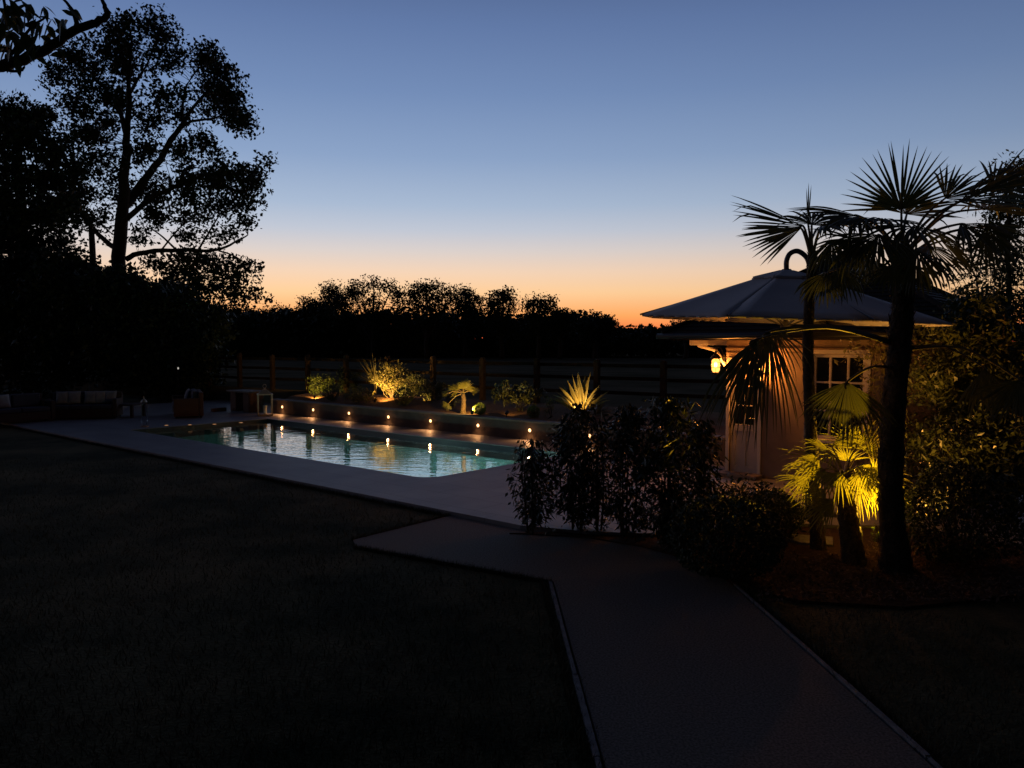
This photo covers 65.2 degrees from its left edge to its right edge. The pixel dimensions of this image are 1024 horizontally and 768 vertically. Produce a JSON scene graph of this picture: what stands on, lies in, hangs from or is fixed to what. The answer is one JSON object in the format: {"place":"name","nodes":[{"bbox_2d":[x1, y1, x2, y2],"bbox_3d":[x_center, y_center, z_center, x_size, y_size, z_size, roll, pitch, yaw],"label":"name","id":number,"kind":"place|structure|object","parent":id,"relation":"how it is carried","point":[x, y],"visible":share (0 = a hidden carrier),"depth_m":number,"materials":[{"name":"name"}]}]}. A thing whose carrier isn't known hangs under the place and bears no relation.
{"place":"outdoors","nodes":[
{"label":"outdoors","id":0,"kind":"place"},
{"bbox_2d":[211,407,225,411],"bbox_3d":[-9.853,0.860,26.865,0.130,0.120,0.500,3,4,41],"label":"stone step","id":1,"kind":"object","parent":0,"point":[218,409],"visible":1,"depth_m":26.79,"materials":[{"name":"grey stone"}]},
{"bbox_2d":[145,422,553,476],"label":"water","id":2,"kind":"structure","parent":0,"point":[408,456],"depth_m":18.20,"materials":[{"name":"teal liquid"}]},
{"bbox_2d":[286,392,725,434],"bbox_3d":[-0.164,0.909,22.587,18.530,0.678,4.140,3,4,41],"label":"raised bed","id":3,"kind":"object","parent":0,"point":[499,409],"visible":0.41,"depth_m":22.16,"materials":[{"name":"grey stone"}]},
{"bbox_2d":[305,373,335,396],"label":"lime shrub","id":4,"kind":"object","parent":3,"relation":"on","point":[313,389],"visible":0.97,"depth_m":27.31,"materials":[{"name":"green plant"}]},
{"bbox_2d":[322,385,339,400],"bbox_3d":[-5.756,0.289,25.483,0.563,0.521,0.576,0,3,0],"label":"clipped ball","id":5,"kind":"object","parent":3,"relation":"on","point":[331,395],"visible":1,"depth_m":25.39,"materials":[{"name":"green plant"}]},
{"bbox_2d":[333,365,362,392],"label":"dark shrub","id":6,"kind":"object","parent":3,"relation":"on","point":[352,378],"visible":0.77,"depth_m":28.07,"materials":[{"name":"green plant"}]},
{"bbox_2d":[341,386,374,402],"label":"shrub","id":7,"kind":"object","parent":3,"relation":"on","point":[357,398],"visible":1,"depth_m":24.70,"materials":[{"name":"green plant"}]},
{"bbox_2d":[350,354,383,393],"bbox_3d":[-4.885,-0.332,27.321,1.591,1.553,1.940,0,3,0],"label":"cabbage palm","id":8,"kind":"object","parent":3,"relation":"on","point":[375,388],"visible":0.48,"depth_m":27.38,"materials":[{"name":"green plant"}]},
{"bbox_2d":[365,359,415,397],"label":"olive bush","id":9,"kind":"object","parent":3,"relation":"on","point":[392,370],"visible":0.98,"depth_m":25.47,"materials":[{"name":"green plant"}]},
{"bbox_2d":[393,387,413,405],"bbox_3d":[-3.189,0.365,23.570,0.621,0.572,0.658,0,3,0],"label":"clipped ball","id":10,"kind":"object","parent":3,"relation":"on","point":[403,401],"visible":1,"depth_m":23.51,"materials":[{"name":"green plant"}]},
{"bbox_2d":[397,372,431,398],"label":"dark shrub","id":11,"kind":"object","parent":3,"relation":"on","point":[415,387],"visible":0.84,"depth_m":25.39,"materials":[{"name":"green plant"}]},
{"bbox_2d":[419,379,448,400],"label":"dark shrub","id":12,"kind":"object","parent":3,"relation":"on","point":[438,388],"visible":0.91,"depth_m":24.73,"materials":[{"name":"green plant"}]},
{"bbox_2d":[441,393,459,407],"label":"shrub","id":13,"kind":"object","parent":3,"relation":"on","point":[451,402],"visible":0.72,"depth_m":22.80,"materials":[{"name":"green plant"}]},
{"bbox_2d":[442,378,479,413],"bbox_3d":[-1.370,0.316,21.163,1.029,0.942,0.452,-1,3,-12],"label":"fan palm","id":14,"kind":"object","parent":3,"relation":"on","point":[463,386],"visible":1,"depth_m":21.07,"materials":[{"name":"green plant"}]},
{"bbox_2d":[472,403,485,414],"bbox_3d":[-0.843,0.642,20.523,0.363,0.345,0.380,0,3,0],"label":"clipped ball","id":15,"kind":"object","parent":3,"relation":"on","point":[479,411],"visible":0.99,"depth_m":20.46,"materials":[{"name":"green plant"}]},
{"bbox_2d":[491,380,547,410],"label":"broad leaved shrub","id":16,"kind":"object","parent":3,"relation":"on","point":[514,394],"visible":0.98,"depth_m":21.47,"materials":[{"name":"green plant"}]},
{"bbox_2d":[527,405,539,417],"bbox_3d":[0.531,0.689,19.944,0.354,0.323,0.376,0,3,0],"label":"clipped ball","id":17,"kind":"object","parent":3,"relation":"on","point":[533,413],"visible":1,"depth_m":19.91,"materials":[{"name":"green plant"}]},
{"bbox_2d":[550,373,608,417],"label":"sword leaved plant","id":18,"kind":"object","parent":3,"relation":"on","point":[579,392],"visible":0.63,"depth_m":19.42,"materials":[{"name":"green plant"}]},
{"bbox_2d":[0,386,1023,767],"bbox_3d":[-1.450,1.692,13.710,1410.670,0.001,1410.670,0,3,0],"label":"lawn","id":19,"kind":"structure","parent":0,"point":[24,448],"depth_m":6.55,"materials":[{"name":"green plant"}]},
{"bbox_2d":[0,0,110,76],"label":"overhanging tree","id":20,"kind":"object","parent":19,"relation":"on","point":[12,14],"visible":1,"depth_m":4.58,"materials":[{"name":"green plant"}]},
{"bbox_2d":[0,400,1023,546],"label":"pool deck","id":21,"kind":"structure","parent":19,"relation":"on","point":[477,495],"depth_m":14.58,"materials":[{"name":"ceramic"}]},
{"bbox_2d":[0,393,55,422],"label":"garden sofa","id":22,"kind":"object","parent":21,"relation":"on","point":[26,407],"visible":0.94,"depth_m":23.36,"materials":[{"name":"fabric"}]},
{"bbox_2d":[0,394,10,407],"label":"cushion","id":23,"kind":"object","parent":22,"relation":"on","point":[4,401],"visible":1,"depth_m":22.94,"materials":[{"name":"fabric"}]},
{"bbox_2d":[42,391,122,419],"bbox_3d":[-13.122,0.642,24.488,2.050,0.810,0.860,-1,3,-14],"label":"garden sofa","id":24,"kind":"object","parent":21,"relation":"on","point":[114,409],"visible":0.66,"depth_m":24.24,"materials":[{"name":"fabric"}]},
{"bbox_2d":[55,391,67,403],"bbox_3d":[-13.690,0.413,24.356,0.360,0.382,0.193,-1,3,-15],"label":"cushion","id":25,"kind":"object","parent":24,"relation":"on","point":[61,397],"visible":1,"depth_m":24.30,"materials":[{"name":"fabric"}]},
{"bbox_2d":[68,391,80,403],"bbox_3d":[-13.370,0.409,24.438,0.360,0.382,0.193,-1,3,-19],"label":"cushion","id":26,"kind":"object","parent":24,"relation":"on","point":[73,396],"visible":1,"depth_m":24.39,"materials":[{"name":"fabric"}]},
{"bbox_2d":[84,391,95,402],"bbox_3d":[-12.934,0.403,24.549,0.360,0.382,0.193,-1,3,-10],"label":"cushion","id":27,"kind":"object","parent":24,"relation":"on","point":[89,397],"visible":1,"depth_m":24.49,"materials":[{"name":"fabric"}]},
{"bbox_2d":[95,391,105,402],"bbox_3d":[-12.663,0.400,24.618,0.360,0.382,0.193,-1,3,-17],"label":"cushion","id":28,"kind":"object","parent":24,"relation":"on","point":[99,396],"visible":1,"depth_m":24.56,"materials":[{"name":"fabric"}]},
{"bbox_2d":[105,391,116,402],"bbox_3d":[-12.392,0.396,24.687,0.360,0.382,0.193,-1,3,-11],"label":"cushion","id":29,"kind":"object","parent":24,"relation":"on","point":[110,396],"visible":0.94,"depth_m":24.63,"materials":[{"name":"fabric"}]},
{"bbox_2d":[119,403,145,417],"bbox_3d":[-12.318,0.813,25.025,1.440,0.410,0.800,0,3,6],"label":"coffee table","id":30,"kind":"object","parent":21,"relation":"on","point":[131,405],"visible":0.42,"depth_m":24.68,"materials":[{"name":"wicker"}]},
{"bbox_2d":[140,396,148,426],"bbox_3d":[-10.134,0.757,22.040,0.220,0.840,0.220,0,3,0],"label":"hurricane lamp","id":31,"kind":"object","parent":21,"relation":"on","point":[143,400],"visible":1,"depth_m":22.00,"materials":[{"name":"black metal"}]},
{"bbox_2d":[172,389,203,417],"bbox_3d":[-10.298,0.595,25.372,0.860,0.810,1.900,-1,3,-24],"label":"armchair","id":32,"kind":"object","parent":21,"relation":"on","point":[191,405],"visible":1,"depth_m":24.57,"materials":[{"name":"wicker"}]},
{"bbox_2d":[184,389,190,397],"bbox_3d":[-10.459,0.338,25.780,0.193,0.382,0.420,-1,3,-24],"label":"cushion","id":33,"kind":"object","parent":32,"relation":"on","point":[187,393],"visible":0.77,"depth_m":25.62,"materials":[{"name":"fabric"}]},
{"bbox_2d":[226,389,263,412],"bbox_3d":[-8.909,0.566,26.892,1.400,0.705,0.700,3,4,41],"label":"stone counter","id":34,"kind":"object","parent":21,"relation":"on","point":[244,400],"visible":0.83,"depth_m":26.69,"materials":[{"name":"grey stone"}]},
{"bbox_2d":[256,384,272,415],"bbox_3d":[-7.839,0.503,25.369,0.480,0.993,0.480,-1,3,-20],"label":"floor lantern","id":35,"kind":"object","parent":21,"relation":"on","point":[264,392],"visible":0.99,"depth_m":25.23,"materials":[{"name":"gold metal"}]},
{"bbox_2d":[263,405,266,413],"bbox_3d":[-7.839,0.814,25.386,0.120,0.270,0.117,0,3,0],"label":"candle","id":36,"kind":"object","parent":35,"relation":"on","point":[264,409],"visible":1,"depth_m":25.34,"materials":[{"name":"beige wax"}]},
{"bbox_2d":[270,398,724,460],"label":"retaining wall","id":37,"kind":"structure","parent":21,"relation":"on","point":[513,428],"depth_m":21.06,"materials":[{"name":"stone"}]},
{"bbox_2d":[640,248,955,516],"bbox_3d":[3.751,-0.045,11.013,3.818,3.618,3.819,-2,4,-30],"label":"cantilever parasol","id":38,"kind":"object","parent":21,"relation":"on","point":[769,297],"visible":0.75,"depth_m":10.01,"materials":[{"name":"fabric"}]},
{"bbox_2d":[656,256,1023,493],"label":"garden pavilion","id":39,"kind":"structure","parent":21,"relation":"on","point":[760,461],"depth_m":13.31,"materials":[{"name":"wood"}]},
{"bbox_2d":[710,347,725,374],"bbox_3d":[3.617,-0.410,14.100,0.255,0.496,0.200,3,4,41],"label":"wall lantern","id":40,"kind":"object","parent":39,"relation":"attached to","point":[715,356],"depth_m":14.07,"materials":[{"name":"black metal"}]},
{"bbox_2d":[730,362,757,473],"bbox_3d":[4.049,0.603,13.949,0.516,1.990,0.104,3,4,41],"label":"door","id":41,"kind":"structure","parent":39,"relation":"in","point":[744,460],"depth_m":13.99,"materials":[{"name":"paint"}]},
{"bbox_2d":[814,350,870,445],"bbox_3d":[5.249,0.206,12.868,0.985,1.511,0.160,3,4,41],"label":"window","id":42,"kind":"structure","parent":39,"relation":"in","point":[828,374],"depth_m":12.91,"materials":[{"name":"white paint"}]},
{"bbox_2d":[833,309,1023,496],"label":"climbing plant","id":43,"kind":"object","parent":39,"relation":"attached to","point":[873,379],"visible":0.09,"depth_m":11.85,"materials":[{"name":"green plant"}]},
{"bbox_2d":[548,580,601,767],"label":"path edging","id":44,"kind":"object","parent":19,"relation":"on","point":[587,721],"visible":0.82,"depth_m":5.47,"materials":[{"name":"stone"}]},
{"bbox_2d":[509,526,1023,609],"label":"mulch bed","id":45,"kind":"object","parent":19,"relation":"on","point":[654,545],"visible":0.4,"depth_m":8.10,"materials":[{"name":"brown wood"}]},
{"bbox_2d":[505,439,565,534],"bbox_3d":[0.319,1.275,9.952,0.823,1.197,0.868,0,3,0],"label":"columnar shrub","id":46,"kind":"object","parent":45,"relation":"on","point":[535,467],"visible":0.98,"depth_m":9.93,"materials":[{"name":"green plant"}]},
{"bbox_2d":[542,401,602,531],"bbox_3d":[0.721,1.034,10.030,0.903,1.672,0.933,0,3,0],"label":"columnar shrub","id":47,"kind":"object","parent":45,"relation":"on","point":[565,448],"visible":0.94,"depth_m":9.90,"materials":[{"name":"green plant"}]},
{"bbox_2d":[571,419,624,532],"bbox_3d":[1.067,1.155,9.969,0.716,1.468,0.664,0,3,0],"label":"columnar shrub","id":48,"kind":"object","parent":45,"relation":"on","point":[595,511],"visible":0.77,"depth_m":9.92,"materials":[{"name":"green plant"}]},
{"bbox_2d":[587,403,665,537],"bbox_3d":[1.377,1.061,9.711,0.965,1.673,0.986,0,3,0],"label":"columnar shrub","id":49,"kind":"object","parent":45,"relation":"on","point":[628,421],"visible":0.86,"depth_m":9.60,"materials":[{"name":"green plant"}]},
{"bbox_2d":[627,395,703,548],"bbox_3d":[1.827,1.015,9.421,0.987,1.779,1.036,0,3,0],"label":"columnar shrub","id":50,"kind":"object","parent":45,"relation":"on","point":[666,410],"visible":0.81,"depth_m":9.34,"materials":[{"name":"green plant"}]},
{"bbox_2d":[647,496,709,556],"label":"dark shrub","id":51,"kind":"object","parent":45,"relation":"on","point":[662,517],"visible":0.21,"depth_m":9.18,"materials":[{"name":"green plant"}]},
{"bbox_2d":[675,419,730,534],"bbox_3d":[2.330,1.143,9.883,0.806,1.466,0.787,0,3,0],"label":"columnar shrub","id":52,"kind":"object","parent":45,"relation":"on","point":[705,483],"visible":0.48,"depth_m":9.80,"materials":[{"name":"green plant"}]},
{"bbox_2d":[665,492,787,581],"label":"clipped dome","id":53,"kind":"structure","parent":45,"relation":"on","point":[722,564],"depth_m":7.88,"materials":[{"name":"green plant"}]},
{"bbox_2d":[712,471,809,533],"bbox_3d":[3.139,1.521,10.391,1.480,0.704,1.370,0,3,0],"label":"dark shrub","id":54,"kind":"object","parent":45,"relation":"on","point":[750,492],"visible":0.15,"depth_m":10.35,"materials":[{"name":"green plant"}]},
{"bbox_2d":[746,487,807,540],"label":"clipped dome","id":55,"kind":"structure","parent":45,"relation":"on","point":[786,499],"depth_m":9.54,"materials":[{"name":"green plant"}]},
{"bbox_2d":[733,184,877,550],"bbox_3d":[3.072,-0.041,8.300,1.782,4.099,1.329,-1,3,-25],"label":"fan palm","id":56,"kind":"object","parent":45,"relation":"on","point":[812,282],"visible":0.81,"depth_m":8.28,"materials":[{"name":"green plant"}]},
{"bbox_2d":[773,414,914,565],"bbox_3d":[3.755,1.133,8.930,1.727,1.711,1.333,0,3,0],"label":"young fan palm","id":57,"kind":"object","parent":45,"relation":"on","point":[850,532],"visible":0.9,"depth_m":8.69,"materials":[{"name":"green plant"}]},
{"bbox_2d":[698,139,1023,573],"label":"fan palm","id":58,"kind":"object","parent":45,"relation":"on","point":[905,274],"visible":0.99,"depth_m":8.12,"materials":[{"name":"green plant"}]},
{"bbox_2d":[904,457,1023,563],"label":"clipped dome","id":59,"kind":"structure","parent":45,"relation":"on","point":[963,552],"depth_m":8.40,"materials":[{"name":"green plant"}]},
{"bbox_2d":[941,375,1023,520],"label":"laurel bush","id":60,"kind":"object","parent":45,"relation":"on","point":[1009,458],"visible":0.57,"depth_m":10.30,"materials":[{"name":"green plant"}]},
{"bbox_2d":[782,533,832,546],"bbox_3d":[3.496,1.896,9.607,0.676,0.090,0.437,1,3,21],"label":"stone edging","id":61,"kind":"object","parent":19,"relation":"on","point":[802,539],"visible":0.38,"depth_m":9.54,"materials":[{"name":"stone"}]},
{"bbox_2d":[734,584,942,767],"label":"path edging","id":62,"kind":"object","parent":19,"relation":"on","point":[887,721],"visible":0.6,"depth_m":5.48,"materials":[{"name":"stone"}]},
{"bbox_2d":[875,415,1014,518],"bbox_3d":[5.751,1.108,10.675,1.632,1.476,1.584,0,3,0],"label":"laurel bush","id":63,"kind":"object","parent":19,"relation":"on","point":[931,451],"visible":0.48,"depth_m":10.53,"materials":[{"name":"green plant"}]},
{"bbox_2d":[907,280,1023,510],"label":"bamboo clump","id":64,"kind":"object","parent":19,"relation":"on","point":[939,397],"visible":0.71,"depth_m":10.94,"materials":[{"name":"green plant"}]},
{"bbox_2d":[934,149,1023,480],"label":"feathery tree","id":65,"kind":"object","parent":19,"relation":"on","point":[1010,284],"visible":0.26,"depth_m":12.05,"materials":[{"name":"green plant"}]},
{"bbox_2d":[0,352,1023,453],"bbox_3d":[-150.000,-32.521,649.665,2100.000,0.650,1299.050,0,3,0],"label":"field","id":66,"kind":"structure","parent":0,"point":[283,389],"depth_m":39.87,"materials":[{"name":"green plant"}]},
{"bbox_2d":[0,90,95,363],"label":"broadleaf tree","id":67,"kind":"object","parent":66,"relation":"on","point":[32,124],"visible":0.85,"depth_m":34.97,"materials":[{"name":"green plant"}]},
{"bbox_2d":[25,2,277,313],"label":"oak tree","id":68,"kind":"object","parent":66,"relation":"on","point":[223,99],"visible":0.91,"depth_m":41.27,"materials":[{"name":"green plant"}]},
{"bbox_2d":[146,289,240,400],"bbox_3d":[-13.042,-1.495,32.973,3.740,4.881,4.410,0,3,0],"label":"hedge tree","id":69,"kind":"object","parent":66,"relation":"on","point":[195,342],"visible":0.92,"depth_m":31.92,"materials":[{"name":"green plant"}]},
{"bbox_2d":[210,303,257,315],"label":"tree","id":70,"kind":"object","parent":66,"relation":"on","point":[218,306],"visible":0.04,"depth_m":98.61,"materials":[{"name":"green plant"}]},
{"bbox_2d":[257,302,293,311],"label":"tree","id":71,"kind":"object","parent":66,"relation":"on","point":[278,307],"visible":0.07,"depth_m":108.91,"materials":[{"name":"green plant"}]},
{"bbox_2d":[288,293,326,322],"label":"tree","id":72,"kind":"object","parent":66,"relation":"on","point":[308,303],"visible":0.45,"depth_m":90.64,"materials":[{"name":"green plant"}]},
{"bbox_2d":[312,279,347,355],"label":"tree","id":73,"kind":"object","parent":66,"relation":"on","point":[332,288],"visible":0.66,"depth_m":87.97,"materials":[{"name":"green plant"}]},
{"bbox_2d":[326,274,408,357],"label":"tree","id":74,"kind":"object","parent":66,"relation":"on","point":[353,293],"visible":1,"depth_m":84.91,"materials":[{"name":"green plant"}]},
{"bbox_2d":[325,304,421,357],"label":"tree","id":75,"kind":"object","parent":66,"relation":"on","point":[397,319],"visible":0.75,"depth_m":87.13,"materials":[{"name":"green plant"}]},
{"bbox_2d":[401,278,468,358],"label":"tree","id":76,"kind":"object","parent":66,"relation":"on","point":[429,298],"visible":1,"depth_m":83.23,"materials":[{"name":"green plant"}]},
{"bbox_2d":[450,283,493,357],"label":"tree","id":77,"kind":"object","parent":66,"relation":"on","point":[472,323],"visible":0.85,"depth_m":84.94,"materials":[{"name":"green plant"}]},
{"bbox_2d":[477,285,522,358],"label":"tree","id":78,"kind":"object","parent":66,"relation":"on","point":[501,323],"visible":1,"depth_m":82.22,"materials":[{"name":"green plant"}]},
{"bbox_2d":[29,306,1023,357],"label":"thicket","id":79,"kind":"object","parent":66,"relation":"on","point":[285,333],"visible":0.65,"depth_m":88.53,"materials":[{"name":"green plant"}]},
{"bbox_2d":[517,291,559,358],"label":"tree","id":80,"kind":"object","parent":66,"relation":"on","point":[533,316],"visible":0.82,"depth_m":80.84,"materials":[{"name":"green plant"}]},
{"bbox_2d":[86,353,1022,426],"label":"wooden fence","id":81,"kind":"object","parent":66,"relation":"on","point":[596,377],"visible":0.4,"depth_m":24.51,"materials":[{"name":"brown wood"}]},
{"bbox_2d":[534,305,577,358],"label":"tree","id":82,"kind":"object","parent":66,"relation":"on","point":[561,328],"visible":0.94,"depth_m":80.03,"materials":[{"name":"green plant"}]},
{"bbox_2d":[566,309,622,358],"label":"tree","id":83,"kind":"object","parent":66,"relation":"on","point":[595,327],"visible":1,"depth_m":78.80,"materials":[{"name":"green plant"}]},
{"bbox_2d":[667,319,696,358],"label":"tree","id":84,"kind":"object","parent":66,"relation":"on","point":[686,350],"visible":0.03,"depth_m":78.10,"materials":[{"name":"green plant"}]},
{"bbox_2d":[0,0,1023,338],"label":"sky","id":85,"kind":"structure","parent":0,"point":[596,155],"materials":[{"name":"blue"}]},
{"bbox_2d":[353,516,932,767],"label":"garden path","id":86,"kind":"structure","parent":0,"point":[678,665],"depth_m":5.95,"materials":[{"name":"concrete"}]},
{"bbox_2d":[870,527,879,541],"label":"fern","id":87,"kind":"object","parent":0,"point":[876,538],"visible":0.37,"depth_m":9.40,"materials":[{"name":"green plant"}]},
{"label":"pool basin","id":88,"kind":"structure","parent":0,"visible":0},
{"bbox_2d":[133,419,556,455],"bbox_3d":[-4.450,1.501,19.023,11.492,0.300,4.092,3,4,41],"label":"pool tile band","id":89,"kind":"object","parent":88,"relation":"attached to","point":[360,431],"visible":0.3,"depth_m":21.51,"materials":[{"name":"blue tile"}]}
]}

